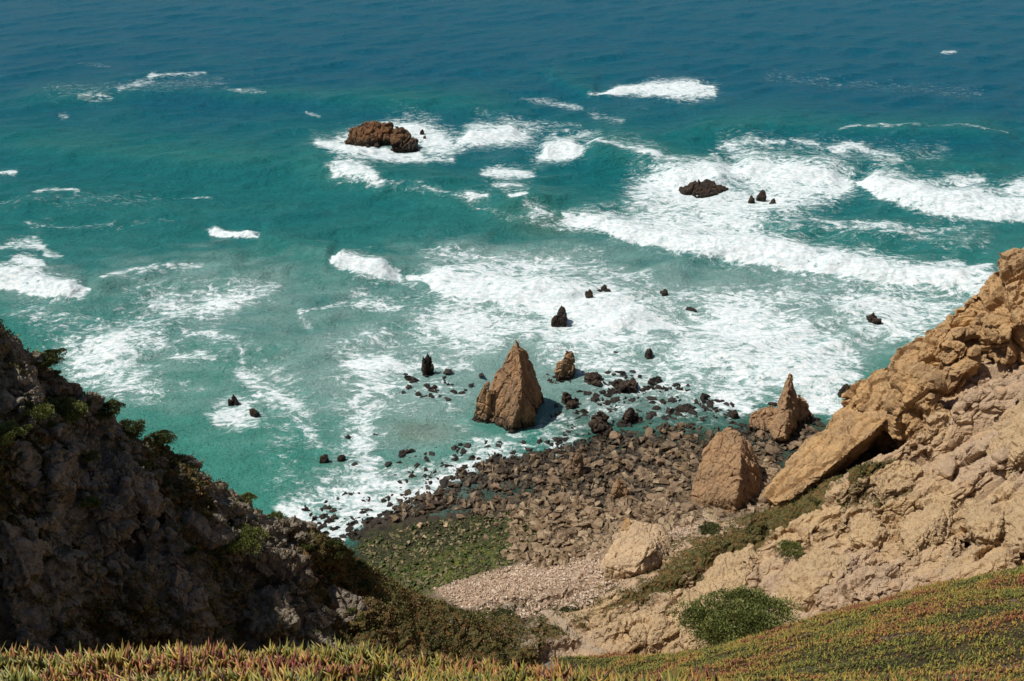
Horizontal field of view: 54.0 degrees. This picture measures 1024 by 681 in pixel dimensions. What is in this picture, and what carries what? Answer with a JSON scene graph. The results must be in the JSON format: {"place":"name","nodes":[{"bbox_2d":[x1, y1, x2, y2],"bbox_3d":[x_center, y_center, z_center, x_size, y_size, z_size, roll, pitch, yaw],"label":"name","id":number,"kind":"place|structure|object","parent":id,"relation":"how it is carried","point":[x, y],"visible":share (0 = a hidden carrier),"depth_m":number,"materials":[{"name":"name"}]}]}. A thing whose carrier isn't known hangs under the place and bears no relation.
{"place":"outdoors","nodes":[
{"label":"outdoors","id":0,"kind":"place"},
{"bbox_2d":[0,323,541,667],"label":"headland","id":1,"kind":"structure","parent":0,"point":[121,530],"depth_m":90.26,"materials":[{"name":"stone"}]},
{"bbox_2d":[0,419,32,446],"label":"shrub","id":2,"kind":"object","parent":1,"relation":"on","point":[8,429],"visible":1,"depth_m":77.92,"materials":[{"name":"green plant"}]},
{"bbox_2d":[0,520,44,588],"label":"rock outcrop","id":3,"kind":"object","parent":1,"relation":"on","point":[26,554],"visible":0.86,"depth_m":77.48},
{"bbox_2d":[22,362,42,404],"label":"rock outcrop","id":4,"kind":"object","parent":1,"relation":"on","point":[31,388],"visible":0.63,"depth_m":81.69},
{"bbox_2d":[18,398,55,421],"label":"shrub","id":5,"kind":"object","parent":1,"relation":"on","point":[44,408],"visible":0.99,"depth_m":80.86,"materials":[{"name":"green plant"}]},
{"bbox_2d":[33,347,66,369],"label":"shrub","id":6,"kind":"object","parent":1,"relation":"on","point":[48,355],"visible":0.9,"depth_m":86.67,"materials":[{"name":"green plant"}]},
{"bbox_2d":[46,420,58,426],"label":"shrub","id":7,"kind":"object","parent":1,"relation":"on","point":[51,423],"visible":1,"depth_m":82.35,"materials":[{"name":"green plant"}]},
{"bbox_2d":[41,448,79,499],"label":"rock outcrop","id":8,"kind":"object","parent":1,"relation":"on","point":[69,464],"visible":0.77,"depth_m":81.98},
{"bbox_2d":[45,396,88,424],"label":"shrub","id":9,"kind":"object","parent":1,"relation":"on","point":[73,408],"visible":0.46,"depth_m":85.90,"materials":[{"name":"green plant"}]},
{"bbox_2d":[76,494,102,508],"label":"shrub","id":10,"kind":"object","parent":1,"relation":"on","point":[93,500],"visible":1,"depth_m":84.67,"materials":[{"name":"green plant"}]},
{"bbox_2d":[83,449,99,462],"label":"shrub","id":11,"kind":"object","parent":1,"relation":"on","point":[93,453],"visible":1,"depth_m":86.45,"materials":[{"name":"green plant"}]},
{"bbox_2d":[91,398,125,422],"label":"shrub","id":12,"kind":"object","parent":1,"relation":"on","point":[112,405],"visible":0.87,"depth_m":91.85,"materials":[{"name":"green plant"}]},
{"bbox_2d":[119,418,145,440],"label":"shrub","id":13,"kind":"object","parent":1,"relation":"on","point":[136,429],"visible":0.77,"depth_m":95.47,"materials":[{"name":"green plant"}]},
{"bbox_2d":[124,462,165,516],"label":"rock outcrop","id":14,"kind":"object","parent":1,"relation":"on","point":[147,504],"visible":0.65,"depth_m":90.66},
{"bbox_2d":[139,459,155,470],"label":"shrub","id":15,"kind":"object","parent":1,"relation":"on","point":[144,463],"visible":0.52,"depth_m":93.69,"materials":[{"name":"green plant"}]},
{"bbox_2d":[141,429,177,447],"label":"shrub","id":16,"kind":"object","parent":1,"relation":"on","point":[161,437],"visible":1,"depth_m":97.75,"materials":[{"name":"green plant"}]},
{"bbox_2d":[165,565,208,613],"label":"rock outcrop","id":17,"kind":"object","parent":1,"relation":"on","point":[182,582],"visible":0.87,"depth_m":91.18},
{"bbox_2d":[182,507,239,551],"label":"rock outcrop","id":18,"kind":"object","parent":1,"relation":"on","point":[214,537],"visible":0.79,"depth_m":96.07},
{"bbox_2d":[210,521,270,555],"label":"shrub","id":19,"kind":"object","parent":1,"relation":"on","point":[242,542],"visible":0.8,"depth_m":98.13,"materials":[{"name":"green plant"}]},
{"bbox_2d":[240,491,257,503],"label":"shrub","id":20,"kind":"object","parent":1,"relation":"on","point":[247,496],"visible":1,"depth_m":102.18,"materials":[{"name":"green plant"}]},
{"bbox_2d":[268,510,284,519],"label":"shrub","id":21,"kind":"object","parent":1,"relation":"on","point":[273,514],"visible":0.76,"depth_m":104.81,"materials":[{"name":"green plant"}]},
{"bbox_2d":[255,548,317,587],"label":"rock outcrop","id":22,"kind":"object","parent":1,"relation":"on","point":[302,561],"visible":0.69,"depth_m":102.65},
{"bbox_2d":[301,541,313,550],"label":"shrub","id":23,"kind":"object","parent":1,"relation":"on","point":[305,546],"visible":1,"depth_m":103.70,"materials":[{"name":"green plant"}]},
{"bbox_2d":[325,537,345,548],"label":"shrub","id":24,"kind":"object","parent":1,"relation":"on","point":[337,541],"visible":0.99,"depth_m":106.35,"materials":[{"name":"green plant"}]},
{"bbox_2d":[333,549,346,559],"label":"shrub","id":25,"kind":"object","parent":1,"relation":"on","point":[339,553],"visible":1,"depth_m":106.17,"materials":[{"name":"green plant"}]},
{"bbox_2d":[326,584,373,625],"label":"rock outcrop","id":26,"kind":"object","parent":1,"relation":"on","point":[337,595],"visible":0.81,"depth_m":105.64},
{"bbox_2d":[355,558,368,568],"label":"shrub","id":27,"kind":"object","parent":1,"relation":"on","point":[361,563],"visible":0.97,"depth_m":109.94,"materials":[{"name":"green plant"}]},
{"bbox_2d":[357,578,371,590],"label":"shrub","id":28,"kind":"object","parent":1,"relation":"on","point":[367,582],"visible":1,"depth_m":108.24,"materials":[{"name":"green plant"}]},
{"bbox_2d":[0,319,910,668],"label":"ground cover","id":29,"kind":"object","parent":1,"relation":"on","point":[478,615],"visible":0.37,"depth_m":105.93,"materials":[{"name":"plant"}]},
{"bbox_2d":[491,608,514,617],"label":"shrub","id":30,"kind":"object","parent":1,"relation":"on","point":[503,610],"visible":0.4,"depth_m":132.90,"materials":[{"name":"green plant"}]},
{"bbox_2d":[0,0,1023,556],"bbox_3d":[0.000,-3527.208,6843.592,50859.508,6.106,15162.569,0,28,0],"label":"sea","id":31,"kind":"structure","parent":0,"point":[206,212],"depth_m":280.28,"materials":[{"name":"liquid"}]},
{"bbox_2d":[228,394,238,405],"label":"surf rock","id":32,"kind":"object","parent":31,"relation":"in","point":[234,401],"visible":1,"depth_m":190.11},
{"bbox_2d":[249,408,258,417],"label":"surf rock","id":33,"kind":"object","parent":31,"relation":"in","point":[253,412],"visible":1,"depth_m":186.71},
{"bbox_2d":[319,454,328,463],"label":"surf rock","id":34,"kind":"object","parent":31,"relation":"in","point":[324,458],"visible":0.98,"depth_m":172.81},
{"bbox_2d":[337,455,345,461],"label":"surf rock","id":35,"kind":"object","parent":31,"relation":"in","point":[341,458],"visible":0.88,"depth_m":173.24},
{"bbox_2d":[344,121,418,152],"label":"rock island","id":36,"kind":"object","parent":31,"relation":"in","point":[375,134],"visible":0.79,"depth_m":330.75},
{"bbox_2d":[421,353,433,375],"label":"surf rock","id":37,"kind":"object","parent":31,"relation":"in","point":[427,367],"visible":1,"depth_m":199.68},
{"bbox_2d":[471,340,544,433],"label":"sea stack","id":38,"kind":"object","parent":31,"relation":"in","point":[511,400],"visible":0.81,"depth_m":182.47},
{"bbox_2d":[551,305,566,326],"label":"surf rock","id":39,"kind":"object","parent":31,"relation":"in","point":[559,319],"visible":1,"depth_m":218.37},
{"bbox_2d":[301,373,821,539],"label":"reef","id":40,"kind":"object","parent":31,"relation":"in","point":[704,397],"visible":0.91,"depth_m":179.56},
{"bbox_2d":[554,351,575,380],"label":"sea stack","id":41,"kind":"object","parent":31,"relation":"in","point":[564,369],"visible":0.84,"depth_m":198.03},
{"bbox_2d":[561,392,578,408],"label":"surf rock","id":42,"kind":"object","parent":31,"relation":"in","point":[568,400],"visible":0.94,"depth_m":189.82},
{"bbox_2d":[585,289,592,297],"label":"surf rock","id":43,"kind":"object","parent":31,"relation":"in","point":[589,293],"visible":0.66,"depth_m":229.88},
{"bbox_2d":[584,372,601,386],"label":"surf rock","id":44,"kind":"object","parent":31,"relation":"in","point":[593,378],"visible":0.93,"depth_m":196.83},
{"bbox_2d":[588,411,612,438],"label":"surf rock","id":45,"kind":"object","parent":31,"relation":"in","point":[598,424],"visible":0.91,"depth_m":180.43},
{"bbox_2d":[597,284,610,291],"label":"surf rock","id":46,"kind":"object","parent":31,"relation":"in","point":[604,288],"visible":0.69,"depth_m":233.39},
{"bbox_2d":[610,397,618,402],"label":"surf rock","id":47,"kind":"object","parent":31,"relation":"in","point":[614,399],"visible":1,"depth_m":191.14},
{"bbox_2d":[611,377,637,393],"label":"surf rock","id":48,"kind":"object","parent":31,"relation":"in","point":[628,386],"visible":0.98,"depth_m":194.69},
{"bbox_2d":[622,407,638,423],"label":"surf rock","id":49,"kind":"object","parent":31,"relation":"in","point":[630,415],"visible":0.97,"depth_m":184.23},
{"bbox_2d":[644,348,652,358],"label":"surf rock","id":50,"kind":"object","parent":31,"relation":"in","point":[648,354],"visible":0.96,"depth_m":205.49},
{"bbox_2d":[660,289,667,295],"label":"surf rock","id":51,"kind":"object","parent":31,"relation":"in","point":[664,292],"visible":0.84,"depth_m":231.91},
{"bbox_2d":[676,404,687,411],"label":"surf rock","id":52,"kind":"object","parent":31,"relation":"in","point":[679,406],"visible":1,"depth_m":188.43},
{"bbox_2d":[678,179,728,197],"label":"rock island","id":53,"kind":"object","parent":31,"relation":"in","point":[705,188],"visible":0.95,"depth_m":293.76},
{"bbox_2d":[756,190,766,201],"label":"surf rock","id":54,"kind":"object","parent":31,"relation":"in","point":[761,196],"visible":1,"depth_m":288.54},
{"bbox_2d":[837,384,850,397],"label":"surf rock","id":55,"kind":"object","parent":31,"relation":"in","point":[844,388],"visible":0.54,"depth_m":192.09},
{"bbox_2d":[866,312,881,324],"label":"surf rock","id":56,"kind":"object","parent":31,"relation":"in","point":[872,318],"visible":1,"depth_m":220.06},
{"bbox_2d":[3,573,1023,680],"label":"foreground slope","id":57,"kind":"structure","parent":0,"point":[902,654],"depth_m":19.50,"materials":[{"name":"plant"}]},
{"bbox_2d":[0,633,790,680],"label":"ice plant","id":58,"kind":"object","parent":57,"relation":"on","point":[322,663],"visible":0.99,"depth_m":7.11,"materials":[{"name":"green plant"}]},
{"bbox_2d":[663,583,802,649],"bbox_3d":[7.255,9.008,31.907,4.669,1.742,3.340,0,28,0],"label":"shrub","id":59,"kind":"object","parent":57,"relation":"on","point":[711,625],"visible":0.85,"depth_m":31.82,"materials":[{"name":"green plant"}]},
{"bbox_2d":[534,564,1023,680],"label":"ice plant","id":60,"kind":"object","parent":57,"relation":"on","point":[896,672],"visible":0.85,"depth_m":22.28,"materials":[{"name":"green plant"}]},
{"bbox_2d":[349,416,813,610],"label":"foreshore","id":61,"kind":"structure","parent":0,"point":[392,526],"depth_m":153.89,"materials":[{"name":"stone"}]},
{"bbox_2d":[430,500,444,506],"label":"boulder","id":62,"kind":"object","parent":61,"relation":"on","point":[436,503],"visible":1,"depth_m":162.00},
{"bbox_2d":[439,478,447,488],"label":"boulder","id":63,"kind":"object","parent":61,"relation":"on","point":[443,482],"visible":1,"depth_m":167.49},
{"bbox_2d":[353,511,545,591],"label":"algae stones","id":64,"kind":"object","parent":61,"relation":"on","point":[462,559],"visible":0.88,"depth_m":151.53,"materials":[{"name":"stone"}]},
{"bbox_2d":[488,482,501,490],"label":"boulder","id":65,"kind":"object","parent":61,"relation":"on","point":[496,486],"visible":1,"depth_m":165.66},
{"bbox_2d":[497,467,508,474],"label":"boulder","id":66,"kind":"object","parent":61,"relation":"on","point":[501,470],"visible":1,"depth_m":169.42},
{"bbox_2d":[506,503,516,512],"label":"boulder","id":67,"kind":"object","parent":61,"relation":"on","point":[513,506],"visible":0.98,"depth_m":160.75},
{"bbox_2d":[527,498,538,504],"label":"boulder","id":68,"kind":"object","parent":61,"relation":"on","point":[532,500],"visible":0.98,"depth_m":161.36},
{"bbox_2d":[547,467,554,475],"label":"boulder","id":69,"kind":"object","parent":61,"relation":"on","point":[551,471],"visible":1,"depth_m":169.25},
{"bbox_2d":[547,475,558,482],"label":"boulder","id":70,"kind":"object","parent":61,"relation":"on","point":[550,479],"visible":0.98,"depth_m":167.37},
{"bbox_2d":[556,531,566,538],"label":"boulder","id":71,"kind":"object","parent":61,"relation":"on","point":[560,535],"visible":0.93,"depth_m":152.95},
{"bbox_2d":[556,491,570,504],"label":"boulder","id":72,"kind":"object","parent":61,"relation":"on","point":[565,497],"visible":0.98,"depth_m":162.74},
{"bbox_2d":[567,526,576,534],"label":"boulder","id":73,"kind":"object","parent":61,"relation":"on","point":[572,530],"visible":1,"depth_m":153.50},
{"bbox_2d":[432,517,714,618],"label":"beach cobbles","id":74,"kind":"object","parent":61,"relation":"on","point":[538,598],"visible":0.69,"depth_m":140.45,"materials":[{"name":"stone"}]},
{"bbox_2d":[563,449,583,476],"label":"boulder","id":75,"kind":"object","parent":61,"relation":"on","point":[574,465],"visible":0.83,"depth_m":168.82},
{"bbox_2d":[591,487,604,495],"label":"boulder","id":76,"kind":"object","parent":61,"relation":"on","point":[600,490],"visible":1,"depth_m":164.91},
{"bbox_2d":[593,459,605,467],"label":"boulder","id":77,"kind":"object","parent":61,"relation":"on","point":[600,463],"visible":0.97,"depth_m":171.54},
{"bbox_2d":[389,421,822,568],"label":"boulder rubble","id":78,"kind":"object","parent":61,"relation":"on","point":[553,553],"visible":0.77,"depth_m":163.73,"materials":[{"name":"stone"}]},
{"bbox_2d":[609,431,622,440],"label":"boulder","id":79,"kind":"object","parent":61,"relation":"on","point":[614,435],"visible":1,"depth_m":179.06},
{"bbox_2d":[612,453,621,461],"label":"boulder","id":80,"kind":"object","parent":61,"relation":"on","point":[616,457],"visible":0.99,"depth_m":173.16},
{"bbox_2d":[610,476,629,499],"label":"rock spire","id":81,"kind":"object","parent":61,"relation":"on","point":[619,489],"visible":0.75,"depth_m":162.40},
{"bbox_2d":[616,422,627,426],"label":"boulder","id":82,"kind":"object","parent":61,"relation":"on","point":[620,424],"visible":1,"depth_m":183.67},
{"bbox_2d":[619,518,629,532],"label":"rock spire","id":83,"kind":"object","parent":61,"relation":"on","point":[625,524],"visible":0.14,"depth_m":143.17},
{"bbox_2d":[628,441,634,450],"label":"boulder","id":84,"kind":"object","parent":61,"relation":"on","point":[631,446],"visible":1,"depth_m":176.68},
{"bbox_2d":[603,520,671,581],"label":"boulder","id":85,"kind":"object","parent":61,"relation":"on","point":[637,548],"visible":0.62,"depth_m":137.59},
{"bbox_2d":[633,468,648,480],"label":"boulder","id":86,"kind":"object","parent":61,"relation":"on","point":[638,472],"visible":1,"depth_m":168.29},
{"bbox_2d":[641,455,652,463],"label":"boulder","id":87,"kind":"object","parent":61,"relation":"on","point":[645,458],"visible":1,"depth_m":172.62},
{"bbox_2d":[644,427,652,436],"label":"boulder","id":88,"kind":"object","parent":61,"relation":"on","point":[648,431],"visible":0.95,"depth_m":180.32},
{"bbox_2d":[649,500,664,509],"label":"boulder","id":89,"kind":"object","parent":61,"relation":"on","point":[657,505],"visible":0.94,"depth_m":159.97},
{"bbox_2d":[656,458,665,465],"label":"boulder","id":90,"kind":"object","parent":61,"relation":"on","point":[660,461],"visible":1,"depth_m":171.50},
{"bbox_2d":[666,480,678,487],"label":"boulder","id":91,"kind":"object","parent":61,"relation":"on","point":[672,485],"visible":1,"depth_m":165.93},
{"bbox_2d":[668,506,680,511],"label":"boulder","id":92,"kind":"object","parent":61,"relation":"on","point":[672,508],"visible":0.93,"depth_m":158.62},
{"bbox_2d":[670,432,681,440],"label":"boulder","id":93,"kind":"object","parent":61,"relation":"on","point":[675,436],"visible":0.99,"depth_m":178.84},
{"bbox_2d":[681,501,695,511],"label":"boulder","id":94,"kind":"object","parent":61,"relation":"on","point":[688,506],"visible":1,"depth_m":158.59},
{"bbox_2d":[688,409,697,415],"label":"boulder","id":95,"kind":"object","parent":61,"relation":"on","point":[692,412],"visible":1,"depth_m":187.22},
{"bbox_2d":[690,458,699,465],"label":"boulder","id":96,"kind":"object","parent":61,"relation":"on","point":[695,462],"visible":0.94,"depth_m":171.62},
{"bbox_2d":[691,427,764,513],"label":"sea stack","id":97,"kind":"object","parent":61,"relation":"on","point":[728,476],"visible":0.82,"depth_m":160.32,"materials":[{"name":"stone"}]},
{"bbox_2d":[728,409,738,418],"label":"surf rock","id":98,"kind":"object","parent":61,"relation":"on","point":[733,414],"visible":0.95,"depth_m":185.37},
{"bbox_2d":[754,430,763,437],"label":"boulder","id":99,"kind":"object","parent":61,"relation":"on","point":[759,434],"visible":0.98,"depth_m":179.47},
{"bbox_2d":[765,444,782,454],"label":"boulder","id":100,"kind":"object","parent":61,"relation":"on","point":[770,449],"visible":1,"depth_m":175.66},
{"bbox_2d":[746,373,813,442],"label":"sea stack","id":101,"kind":"object","parent":61,"relation":"on","point":[785,417],"visible":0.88,"depth_m":180.72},
{"bbox_2d":[787,440,802,449],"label":"boulder","id":102,"kind":"object","parent":61,"relation":"on","point":[790,446],"visible":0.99,"depth_m":176.72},
{"bbox_2d":[763,405,886,507],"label":"rock slab","id":103,"kind":"object","parent":61,"relation":"on","point":[846,438],"visible":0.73,"depth_m":150.00,"materials":[{"name":"stone"}]},
{"bbox_2d":[512,359,1023,666],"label":"cliff","id":104,"kind":"structure","parent":0,"point":[955,461],"depth_m":128.09,"materials":[{"name":"stone"}]},
{"bbox_2d":[549,601,579,611],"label":"shrub","id":105,"kind":"object","parent":104,"relation":"on","point":[567,608],"visible":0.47,"depth_m":133.20,"materials":[{"name":"green plant"}]},
{"bbox_2d":[619,606,673,652],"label":"rock outcrop","id":106,"kind":"object","parent":104,"relation":"on","point":[648,626],"visible":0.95,"depth_m":120.42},
{"bbox_2d":[697,521,720,535],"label":"shrub","id":107,"kind":"object","parent":104,"relation":"on","point":[707,526],"visible":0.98,"depth_m":143.42,"materials":[{"name":"green plant"}]},
{"bbox_2d":[677,543,760,650],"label":"rock outcrop","id":108,"kind":"object","parent":104,"relation":"on","point":[728,569],"visible":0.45,"depth_m":125.45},
{"bbox_2d":[773,539,804,558],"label":"shrub","id":109,"kind":"object","parent":104,"relation":"on","point":[788,544],"visible":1,"depth_m":125.14,"materials":[{"name":"green plant"}]},
{"bbox_2d":[775,546,849,612],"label":"rock outcrop","id":110,"kind":"object","parent":104,"relation":"on","point":[802,571],"visible":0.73,"depth_m":118.28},
{"bbox_2d":[849,511,889,552],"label":"rock outcrop","id":111,"kind":"object","parent":104,"relation":"on","point":[868,528],"visible":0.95,"depth_m":122.94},
{"bbox_2d":[870,460,925,503],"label":"rock outcrop","id":112,"kind":"object","parent":104,"relation":"on","point":[894,478],"visible":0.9,"depth_m":133.64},
{"bbox_2d":[898,493,958,561],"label":"rock outcrop","id":113,"kind":"object","parent":104,"relation":"on","point":[924,527],"visible":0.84,"depth_m":118.42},
{"bbox_2d":[839,247,1023,453],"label":"rock spur","id":114,"kind":"structure","parent":104,"relation":"attached to","point":[912,384],"depth_m":149.78,"materials":[{"name":"stone"}]},
{"bbox_2d":[964,498,1005,546],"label":"rock outcrop","id":115,"kind":"object","parent":104,"relation":"on","point":[984,526],"visible":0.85,"depth_m":113.80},
{"bbox_2d":[980,398,1023,479],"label":"rock outcrop","id":116,"kind":"object","parent":104,"relation":"on","point":[1008,426],"visible":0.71,"depth_m":125.06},
{"bbox_2d":[1003,495,1023,555],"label":"rock outcrop","id":117,"kind":"object","parent":104,"relation":"on","point":[1013,512],"visible":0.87,"depth_m":111.03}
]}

